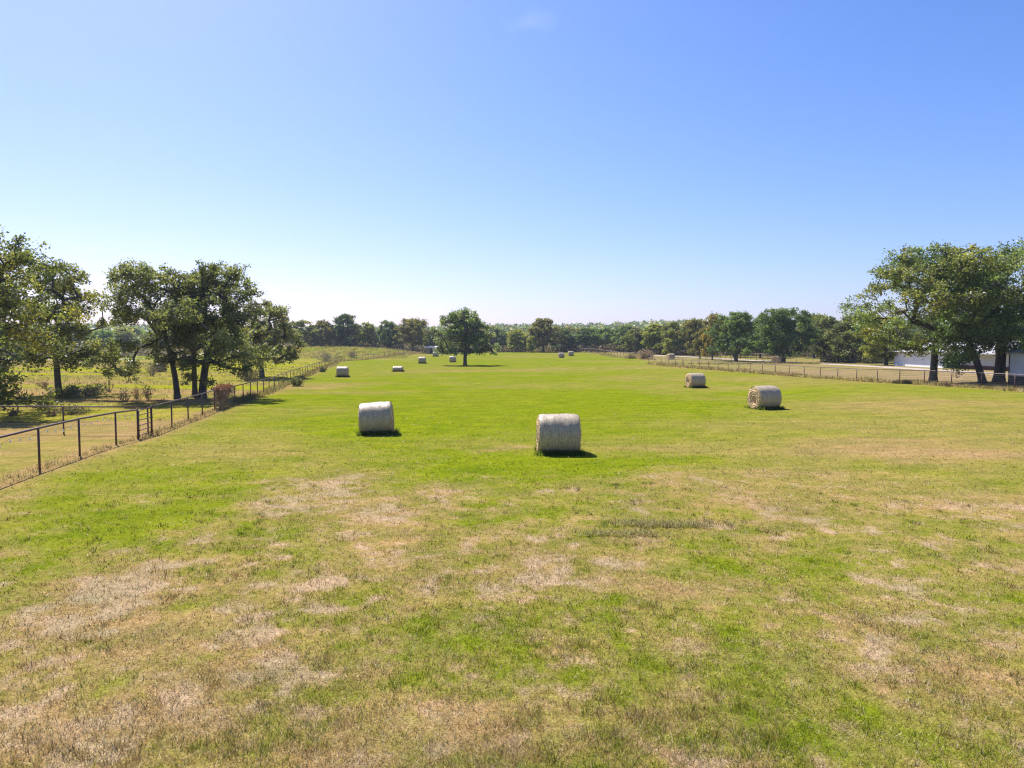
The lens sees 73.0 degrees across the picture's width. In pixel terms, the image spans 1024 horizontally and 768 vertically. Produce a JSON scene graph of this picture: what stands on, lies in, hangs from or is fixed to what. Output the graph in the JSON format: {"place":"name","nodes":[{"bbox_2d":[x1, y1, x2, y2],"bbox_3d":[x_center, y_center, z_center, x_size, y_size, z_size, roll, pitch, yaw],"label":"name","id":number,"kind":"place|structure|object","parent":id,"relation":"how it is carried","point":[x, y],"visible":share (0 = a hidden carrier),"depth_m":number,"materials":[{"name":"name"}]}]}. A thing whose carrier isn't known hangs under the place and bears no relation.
{"place":"outdoors","nodes":[
{"label":"outdoors","id":0,"kind":"place"},
{"bbox_2d":[0,347,1023,767],"bbox_3d":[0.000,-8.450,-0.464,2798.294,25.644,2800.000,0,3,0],"label":"ground","id":1,"kind":"structure","parent":0,"point":[518,383],"depth_m":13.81,"materials":[{"name":"plant"}]},
{"bbox_2d":[6,405,22,415],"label":"weed","id":2,"kind":"object","parent":1,"relation":"on","point":[11,412],"visible":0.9,"depth_m":42.56,"materials":[{"name":"green plant"}]},
{"bbox_2d":[36,380,49,388],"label":"weed","id":3,"kind":"object","parent":1,"relation":"on","point":[45,384],"visible":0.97,"depth_m":69.16,"materials":[{"name":"green plant"}]},
{"bbox_2d":[0,224,97,417],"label":"oak tree","id":4,"kind":"object","parent":1,"relation":"on","point":[16,258],"visible":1,"depth_m":43.82,"materials":[{"name":"green plant"}]},
{"bbox_2d":[46,404,65,415],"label":"weed","id":5,"kind":"object","parent":1,"relation":"on","point":[54,411],"visible":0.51,"depth_m":42.34,"materials":[{"name":"green plant"}]},
{"bbox_2d":[49,387,71,398],"bbox_3d":[-36.934,0.691,56.536,1.696,1.165,1.273,-2,4,-33],"label":"shrub","id":6,"kind":"object","parent":1,"relation":"on","point":[63,393],"visible":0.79,"depth_m":56.52,"materials":[{"name":"green plant"}]},
{"bbox_2d":[0,251,126,390],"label":"oak tree","id":7,"kind":"object","parent":1,"relation":"on","point":[59,288],"visible":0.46,"depth_m":59.37,"materials":[{"name":"green plant"}]},
{"bbox_2d":[0,408,138,471],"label":"pipe fence","id":8,"kind":"object","parent":1,"relation":"on","point":[58,423],"visible":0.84,"depth_m":24.64,"materials":[{"name":"metal"}]},
{"bbox_2d":[0,415,134,447],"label":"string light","id":9,"kind":"object","parent":8,"relation":"hanging from","point":[68,426],"visible":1,"depth_m":24.15,"materials":[{"name":"white"}]},
{"bbox_2d":[59,381,83,397],"bbox_3d":[-36.267,0.436,57.154,1.713,1.568,1.914,-3,4,-44],"label":"shrub","id":10,"kind":"object","parent":1,"relation":"on","point":[75,390],"visible":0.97,"depth_m":57.04,"materials":[{"name":"green plant"}]},
{"bbox_2d":[57,404,90,414],"bbox_3d":[-27.221,1.593,43.052,1.653,0.754,1.593,0,3,0],"label":"weed","id":11,"kind":"object","parent":1,"relation":"on","point":[75,411],"visible":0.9,"depth_m":42.97,"materials":[{"name":"green plant"}]},
{"bbox_2d":[0,406,148,434],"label":"pipe fence","id":12,"kind":"object","parent":1,"relation":"on","point":[83,416],"visible":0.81,"depth_m":33.12,"materials":[{"name":"metal"}]},
{"bbox_2d":[66,328,92,348],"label":"oak tree","id":13,"kind":"object","parent":1,"relation":"on","point":[77,340],"visible":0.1,"depth_m":272.82,"materials":[{"name":"green plant"}]},
{"bbox_2d":[79,383,99,395],"bbox_3d":[-36.610,0.363,59.571,2.223,1.634,2.471,0,3,0],"label":"shrub","id":14,"kind":"object","parent":1,"relation":"on","point":[87,391],"visible":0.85,"depth_m":59.44,"materials":[{"name":"green plant"}]},
{"bbox_2d":[87,380,109,393],"bbox_3d":[-37.184,0.494,61.876,2.364,1.612,2.449,-1,3,-19],"label":"shrub","id":15,"kind":"object","parent":1,"relation":"on","point":[102,388],"visible":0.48,"depth_m":61.88,"materials":[{"name":"green plant"}]},
{"bbox_2d":[86,329,119,347],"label":"oak tree","id":16,"kind":"object","parent":1,"relation":"on","point":[108,333],"visible":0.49,"depth_m":262.57,"materials":[{"name":"green plant"}]},
{"bbox_2d":[104,380,113,391],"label":"weed","id":17,"kind":"object","parent":1,"relation":"on","point":[108,386],"visible":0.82,"depth_m":64.53,"materials":[{"name":"plant"}]},
{"bbox_2d":[110,327,137,348],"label":"oak tree","id":18,"kind":"object","parent":1,"relation":"on","point":[124,332],"visible":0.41,"depth_m":274.99,"materials":[{"name":"green plant"}]},
{"bbox_2d":[116,387,132,401],"bbox_3d":[-29.920,0.757,53.523,1.072,1.310,1.094,0,3,0],"label":"weed","id":19,"kind":"object","parent":1,"relation":"on","point":[124,396],"visible":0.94,"depth_m":53.41,"materials":[{"name":"green plant"}]},
{"bbox_2d":[131,385,141,398],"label":"weed","id":20,"kind":"object","parent":1,"relation":"on","point":[136,395],"visible":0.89,"depth_m":55.94,"materials":[{"name":"green plant"}]},
{"bbox_2d":[132,327,142,337],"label":"oak tree","id":21,"kind":"object","parent":1,"relation":"on","point":[137,331],"visible":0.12,"depth_m":296.89,"materials":[{"name":"green plant"}]},
{"bbox_2d":[141,382,154,399],"bbox_3d":[-28.985,0.590,55.040,1.317,1.484,1.452,0,3,0],"label":"weed","id":22,"kind":"object","parent":1,"relation":"on","point":[146,393],"visible":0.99,"depth_m":54.86,"materials":[{"name":"green plant"}]},
{"bbox_2d":[145,362,157,375],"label":"weed","id":23,"kind":"object","parent":1,"relation":"on","point":[153,371],"visible":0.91,"depth_m":94.55,"materials":[{"name":"green plant"}]},
{"bbox_2d":[140,332,163,351],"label":"oak tree","id":24,"kind":"object","parent":1,"relation":"on","point":[148,335],"visible":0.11,"depth_m":266.64,"materials":[{"name":"green plant"}]},
{"bbox_2d":[79,257,225,398],"bbox_3d":[-27.882,-4.243,55.736,11.746,11.435,9.582,2,3,26],"label":"oak tree","id":25,"kind":"object","parent":1,"relation":"on","point":[142,276],"visible":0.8,"depth_m":54.45,"materials":[{"name":"green plant"}]},
{"bbox_2d":[155,363,166,371],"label":"hay bale","id":26,"kind":"object","parent":1,"relation":"on","point":[161,369],"visible":0.28,"depth_m":111.44},
{"bbox_2d":[140,270,236,397],"bbox_3d":[-26.437,-4.108,56.831,7.445,11.057,6.012,-2,4,-31],"label":"oak tree","id":27,"kind":"object","parent":1,"relation":"on","point":[193,292],"visible":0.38,"depth_m":55.95,"materials":[{"name":"green plant"}]},
{"bbox_2d":[145,258,278,398],"bbox_3d":[-24.590,-4.254,56.473,10.478,11.385,10.358,1,3,18],"label":"oak tree","id":28,"kind":"object","parent":1,"relation":"on","point":[230,341],"visible":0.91,"depth_m":55.46,"materials":[{"name":"green plant"}]},
{"bbox_2d":[209,383,235,408],"bbox_3d":[-19.520,0.736,46.928,1.342,1.765,5.108,0,3,-8],"label":"reddish shrub","id":29,"kind":"object","parent":1,"relation":"on","point":[222,391],"visible":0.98,"depth_m":45.71,"materials":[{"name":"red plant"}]},
{"bbox_2d":[150,356,342,434],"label":"pipe fence","id":30,"kind":"object","parent":1,"relation":"on","point":[188,409],"visible":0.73,"depth_m":43.45,"materials":[{"name":"metal"}]},
{"bbox_2d":[139,407,151,437],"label":"gate","id":31,"kind":"structure","parent":30,"relation":"attached to","point":[145,423],"depth_m":31.48,"materials":[{"name":"metal"}]},
{"bbox_2d":[231,364,266,380],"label":"bush","id":32,"kind":"object","parent":1,"relation":"on","point":[249,377],"visible":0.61,"depth_m":82.11,"materials":[{"name":"green plant"}]},
{"bbox_2d":[236,298,308,376],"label":"oak tree","id":33,"kind":"object","parent":1,"relation":"on","point":[275,335],"visible":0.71,"depth_m":88.78,"materials":[{"name":"green plant"}]},
{"bbox_2d":[288,375,306,385],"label":"bush","id":34,"kind":"object","parent":1,"relation":"on","point":[298,381],"visible":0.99,"depth_m":73.83,"materials":[{"name":"green plant"}]},
{"bbox_2d":[286,319,323,346],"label":"oak tree","id":35,"kind":"object","parent":1,"relation":"on","point":[308,331],"visible":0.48,"depth_m":236.17,"materials":[{"name":"green plant"}]},
{"bbox_2d":[310,319,334,345],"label":"oak tree","id":36,"kind":"object","parent":1,"relation":"on","point":[325,332],"visible":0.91,"depth_m":239.37,"materials":[{"name":"green plant"}]},
{"bbox_2d":[309,347,341,361],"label":"bush","id":37,"kind":"object","parent":1,"relation":"on","point":[324,358],"visible":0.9,"depth_m":171.35,"materials":[{"name":"green plant"}]},
{"bbox_2d":[336,366,348,375],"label":"hay bale","id":38,"kind":"object","parent":1,"relation":"on","point":[342,371],"visible":0.92,"depth_m":93.43},
{"bbox_2d":[326,313,364,345],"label":"oak tree","id":39,"kind":"object","parent":1,"relation":"on","point":[342,333],"visible":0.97,"depth_m":243.03,"materials":[{"name":"green plant"}]},
{"bbox_2d":[348,349,356,357],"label":"bush","id":40,"kind":"object","parent":1,"relation":"on","point":[351,353],"visible":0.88,"depth_m":197.65,"materials":[{"name":"green plant"}]},
{"bbox_2d":[358,321,378,345],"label":"oak tree","id":41,"kind":"object","parent":1,"relation":"on","point":[368,331],"visible":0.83,"depth_m":246.05,"materials":[{"name":"green plant"}]},
{"bbox_2d":[358,332,385,346],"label":"oak tree","id":42,"kind":"object","parent":1,"relation":"on","point":[364,338],"visible":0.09,"depth_m":252.17,"materials":[{"name":"green plant"}]},
{"bbox_2d":[358,401,393,432],"bbox_3d":[-6.100,1.516,31.133,1.588,1.458,1.572,-4,4,-6],"label":"hay bale","id":43,"kind":"object","parent":1,"relation":"on","point":[375,416],"visible":0.92,"depth_m":30.48},
{"bbox_2d":[344,349,424,359],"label":"pipe fence","id":44,"kind":"object","parent":1,"relation":"on","point":[383,352],"visible":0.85,"depth_m":198.85,"materials":[{"name":"metal"}]},
{"bbox_2d":[375,320,398,348],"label":"oak tree","id":45,"kind":"object","parent":1,"relation":"on","point":[390,331],"visible":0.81,"depth_m":244.37,"materials":[{"name":"green plant"}]},
{"bbox_2d":[379,332,404,348],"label":"oak tree","id":46,"kind":"object","parent":1,"relation":"on","point":[398,341],"visible":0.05,"depth_m":281.66,"materials":[{"name":"green plant"}]},
{"bbox_2d":[392,366,403,370],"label":"hay bale","id":47,"kind":"object","parent":1,"relation":"on","point":[395,368],"visible":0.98,"depth_m":107.40},
{"bbox_2d":[393,317,430,350],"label":"oak tree","id":48,"kind":"object","parent":1,"relation":"on","point":[412,331],"visible":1,"depth_m":236.14,"materials":[{"name":"green plant"}]},
{"bbox_2d":[418,357,425,362],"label":"hay bale","id":49,"kind":"object","parent":1,"relation":"on","point":[421,359],"visible":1,"depth_m":149.31},
{"bbox_2d":[415,332,434,346],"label":"oak tree","id":50,"kind":"object","parent":1,"relation":"on","point":[422,338],"visible":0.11,"depth_m":259.26,"materials":[{"name":"green plant"}]},
{"bbox_2d":[425,346,436,352],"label":"hut","id":51,"kind":"object","parent":1,"relation":"on","point":[428,349],"visible":0.52,"depth_m":240.72,"materials":[{"name":"white paint"}]},
{"bbox_2d":[423,328,444,346],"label":"oak tree","id":52,"kind":"object","parent":1,"relation":"on","point":[428,339],"visible":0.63,"depth_m":249.96,"materials":[{"name":"green plant"}]},
{"bbox_2d":[2,340,894,362],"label":"undergrowth","id":53,"kind":"object","parent":1,"relation":"on","point":[654,350],"visible":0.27,"depth_m":242.53,"materials":[{"name":"green plant"}]},
{"bbox_2d":[449,356,455,361],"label":"hay bale","id":54,"kind":"object","parent":1,"relation":"on","point":[452,358],"visible":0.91,"depth_m":159.28},
{"bbox_2d":[433,306,500,365],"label":"oak tree","id":55,"kind":"object","parent":1,"relation":"on","point":[466,336],"visible":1,"depth_m":135.75,"materials":[{"name":"green plant"}]},
{"bbox_2d":[484,328,505,344],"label":"oak tree","id":56,"kind":"object","parent":1,"relation":"on","point":[496,332],"visible":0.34,"depth_m":256.07,"materials":[{"name":"green plant"}]},
{"bbox_2d":[483,325,506,344],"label":"oak tree","id":57,"kind":"object","parent":1,"relation":"on","point":[492,327],"visible":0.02,"depth_m":303.15,"materials":[{"name":"green plant"}]},
{"bbox_2d":[490,332,519,346],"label":"oak tree","id":58,"kind":"object","parent":1,"relation":"on","point":[502,340],"visible":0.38,"depth_m":253.94,"materials":[{"name":"green plant"}]},
{"bbox_2d":[0,346,1023,486],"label":"tall dry grass","id":59,"kind":"structure","parent":1,"relation":"on","point":[272,389],"depth_m":77.90,"materials":[{"name":"plant"}]},
{"bbox_2d":[506,328,528,351],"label":"oak tree","id":60,"kind":"object","parent":1,"relation":"on","point":[513,338],"visible":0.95,"depth_m":240.72,"materials":[{"name":"green plant"}]},
{"bbox_2d":[17,318,1020,349],"bbox_3d":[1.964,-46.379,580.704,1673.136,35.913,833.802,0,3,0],"label":"woods","id":61,"kind":"object","parent":1,"relation":"on","point":[144,328],"visible":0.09,"depth_m":613.32,"materials":[{"name":"green plant"}]},
{"bbox_2d":[526,335,537,352],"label":"oak tree","id":62,"kind":"object","parent":1,"relation":"on","point":[530,344],"visible":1,"depth_m":230.93,"materials":[{"name":"green plant"}]},
{"bbox_2d":[506,348,575,351],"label":"rail fence","id":63,"kind":"object","parent":1,"relation":"on","point":[539,348],"visible":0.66,"depth_m":242.81,"materials":[{"name":"wood"}]},
{"bbox_2d":[527,317,563,351],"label":"oak tree","id":64,"kind":"object","parent":1,"relation":"on","point":[540,326],"visible":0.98,"depth_m":235.77,"materials":[{"name":"green plant"}]},
{"bbox_2d":[536,414,581,451],"bbox_3d":[1.700,1.821,25.432,1.650,1.469,1.552,0,3,-1],"label":"hay bale","id":65,"kind":"object","parent":1,"relation":"on","point":[562,432],"visible":0.93,"depth_m":24.80},
{"bbox_2d":[558,353,564,357],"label":"hay bale","id":66,"kind":"object","parent":1,"relation":"on","point":[561,355],"visible":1,"depth_m":187.28},
{"bbox_2d":[550,327,578,351],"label":"oak tree","id":67,"kind":"object","parent":1,"relation":"on","point":[569,337],"visible":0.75,"depth_m":245.44,"materials":[{"name":"green plant"}]},
{"bbox_2d":[549,326,584,344],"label":"oak tree","id":68,"kind":"object","parent":1,"relation":"on","point":[573,329],"visible":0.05,"depth_m":286.06,"materials":[{"name":"green plant"}]},
{"bbox_2d":[572,327,604,350],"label":"oak tree","id":69,"kind":"object","parent":1,"relation":"on","point":[593,339],"visible":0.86,"depth_m":253.55,"materials":[{"name":"green plant"}]},
{"bbox_2d":[590,326,618,347],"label":"oak tree","id":70,"kind":"object","parent":1,"relation":"on","point":[602,331],"visible":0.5,"depth_m":259.31,"materials":[{"name":"green plant"}]},
{"bbox_2d":[579,348,652,356],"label":"rail fence","id":71,"kind":"object","parent":1,"relation":"on","point":[611,351],"visible":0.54,"depth_m":201.28,"materials":[{"name":"wood"}]},
{"bbox_2d":[610,324,634,351],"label":"oak tree","id":72,"kind":"object","parent":1,"relation":"on","point":[621,333],"visible":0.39,"depth_m":247.81,"materials":[{"name":"green plant"}]},
{"bbox_2d":[623,353,636,358],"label":"brush pile","id":73,"kind":"object","parent":1,"relation":"on","point":[631,356],"visible":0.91,"depth_m":174.97,"materials":[{"name":"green plant"}]},
{"bbox_2d":[617,328,649,352],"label":"oak tree","id":74,"kind":"object","parent":1,"relation":"on","point":[629,337],"visible":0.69,"depth_m":220.23,"materials":[{"name":"green plant"}]},
{"bbox_2d":[632,326,638,353],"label":"utility pole","id":75,"kind":"object","parent":1,"relation":"on","point":[635,328],"visible":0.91,"depth_m":209.43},
{"bbox_2d":[493,328,631,331],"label":"power line","id":76,"kind":"object","parent":75,"relation":"attached to","point":[588,330],"visible":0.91,"depth_m":231.91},
{"bbox_2d":[632,348,655,358],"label":"brush pile","id":77,"kind":"object","parent":1,"relation":"on","point":[644,354],"visible":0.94,"depth_m":169.10,"materials":[{"name":"brown plant"}]},
{"bbox_2d":[630,330,662,350],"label":"oak tree","id":78,"kind":"object","parent":1,"relation":"on","point":[644,345],"visible":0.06,"depth_m":227.06,"materials":[{"name":"green plant"}]},
{"bbox_2d":[561,516,747,536],"bbox_3d":[3.126,2.988,14.731,4.236,0.169,1.573,0,3,0],"label":"hay residue","id":79,"kind":"object","parent":1,"relation":"on","point":[653,523],"visible":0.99,"depth_m":14.86,"materials":[{"name":"beige plant"}]},
{"bbox_2d":[640,323,671,352],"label":"oak tree","id":80,"kind":"object","parent":1,"relation":"on","point":[651,337],"visible":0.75,"depth_m":211.97,"materials":[{"name":"green plant"}]},
{"bbox_2d":[661,337,674,355],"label":"oak tree","id":81,"kind":"object","parent":1,"relation":"on","point":[667,344],"visible":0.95,"depth_m":189.26,"materials":[{"name":"green plant"}]},
{"bbox_2d":[653,321,687,353],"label":"oak tree","id":82,"kind":"object","parent":1,"relation":"on","point":[674,327],"visible":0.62,"depth_m":204.13,"materials":[{"name":"green plant"}]},
{"bbox_2d":[667,354,674,358],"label":"hay bale","id":83,"kind":"object","parent":1,"relation":"on","point":[671,356],"visible":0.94,"depth_m":167.28},
{"bbox_2d":[675,318,706,355],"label":"oak tree","id":84,"kind":"object","parent":1,"relation":"on","point":[690,326],"visible":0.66,"depth_m":196.09,"materials":[{"name":"green plant"}]},
{"bbox_2d":[685,373,705,387],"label":"hay bale","id":85,"kind":"object","parent":1,"relation":"on","point":[695,379],"visible":0.95,"depth_m":65.99},
{"bbox_2d":[687,329,709,358],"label":"oak tree","id":86,"kind":"object","parent":1,"relation":"on","point":[697,342],"visible":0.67,"depth_m":171.06,"materials":[{"name":"green plant"}]},
{"bbox_2d":[699,311,723,359],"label":"oak tree","id":87,"kind":"object","parent":1,"relation":"on","point":[711,318],"visible":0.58,"depth_m":161.11,"materials":[{"name":"green plant"}]},
{"bbox_2d":[697,351,762,359],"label":"rail fence","id":88,"kind":"object","parent":1,"relation":"on","point":[740,355],"visible":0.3,"depth_m":167.21,"materials":[{"name":"wood"}]},
{"bbox_2d":[704,311,763,360],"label":"oak tree","id":89,"kind":"object","parent":1,"relation":"on","point":[733,323],"visible":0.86,"depth_m":148.54,"materials":[{"name":"green plant"}]},
{"bbox_2d":[677,357,829,362],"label":"pipe fence","id":90,"kind":"object","parent":1,"relation":"on","point":[772,357],"visible":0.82,"depth_m":128.47,"materials":[{"name":"metal"}]},
{"bbox_2d":[748,315,774,357],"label":"oak tree","id":91,"kind":"object","parent":1,"relation":"on","point":[755,323],"visible":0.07,"depth_m":174.83,"materials":[{"name":"green plant"}]},
{"bbox_2d":[747,385,781,408],"bbox_3d":[15.540,0.829,42.604,1.650,1.469,1.552,-1,3,-16],"label":"hay bale","id":92,"kind":"object","parent":1,"relation":"on","point":[763,396],"visible":0.94,"depth_m":42.05},
{"bbox_2d":[771,356,779,362],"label":"hay bale","id":93,"kind":"object","parent":1,"relation":"on","point":[776,360],"visible":0.77,"depth_m":132.34},
{"bbox_2d":[741,307,824,362],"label":"oak tree","id":94,"kind":"object","parent":1,"relation":"on","point":[786,336],"visible":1,"depth_m":138.04,"materials":[{"name":"green plant"}]},
{"bbox_2d":[792,313,829,356],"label":"oak tree","id":95,"kind":"object","parent":1,"relation":"on","point":[814,316],"visible":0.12,"depth_m":170.40,"materials":[{"name":"green plant"}]},
{"bbox_2d":[804,316,840,361],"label":"oak tree","id":96,"kind":"object","parent":1,"relation":"on","point":[824,324],"visible":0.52,"depth_m":144.50,"materials":[{"name":"green plant"}]},
{"bbox_2d":[648,357,1023,387],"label":"pipe fence","id":97,"kind":"object","parent":1,"relation":"on","point":[863,370],"visible":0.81,"depth_m":68.53,"materials":[{"name":"metal"}]},
{"bbox_2d":[824,316,881,362],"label":"oak tree","id":98,"kind":"object","parent":1,"relation":"on","point":[843,343],"visible":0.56,"depth_m":136.61,"materials":[{"name":"green plant"}]},
{"bbox_2d":[852,315,921,364],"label":"oak tree","id":99,"kind":"object","parent":1,"relation":"on","point":[870,350],"visible":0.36,"depth_m":118.40,"materials":[{"name":"green plant"}]},
{"bbox_2d":[905,320,942,343],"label":"oak tree","id":100,"kind":"object","parent":1,"relation":"on","point":[913,330],"visible":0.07,"depth_m":163.47,"materials":[{"name":"green plant"}]},
{"bbox_2d":[834,240,1023,381],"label":"oak tree","id":101,"kind":"object","parent":1,"relation":"on","point":[904,271],"visible":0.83,"depth_m":64.00,"materials":[{"name":"green plant"}]},
{"bbox_2d":[889,341,1019,370],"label":"house","id":102,"kind":"structure","parent":1,"relation":"on","point":[987,361],"depth_m":107.06,"materials":[{"name":"white"}]},
{"bbox_2d":[917,254,1023,382],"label":"oak tree","id":103,"kind":"object","parent":1,"relation":"on","point":[955,359],"visible":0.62,"depth_m":62.15,"materials":[{"name":"green plant"}]},
{"bbox_2d":[934,236,1023,382],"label":"oak tree","id":104,"kind":"object","parent":1,"relation":"on","point":[1000,358],"visible":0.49,"depth_m":62.85,"materials":[{"name":"green plant"}]},
{"bbox_2d":[1005,349,1023,384],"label":"shed","id":105,"kind":"structure","parent":1,"relation":"on","point":[1016,362],"depth_m":61.57,"materials":[{"name":"white"}]},
{"bbox_2d":[0,0,1023,327],"label":"sky","id":106,"kind":"structure","parent":0,"point":[509,162],"materials":[{"name":"blue"}]},
{"bbox_2d":[654,355,1007,374],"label":"road","id":107,"kind":"structure","parent":0,"point":[838,364],"depth_m":114.79,"materials":[{"name":"asphalt"}]}
]}

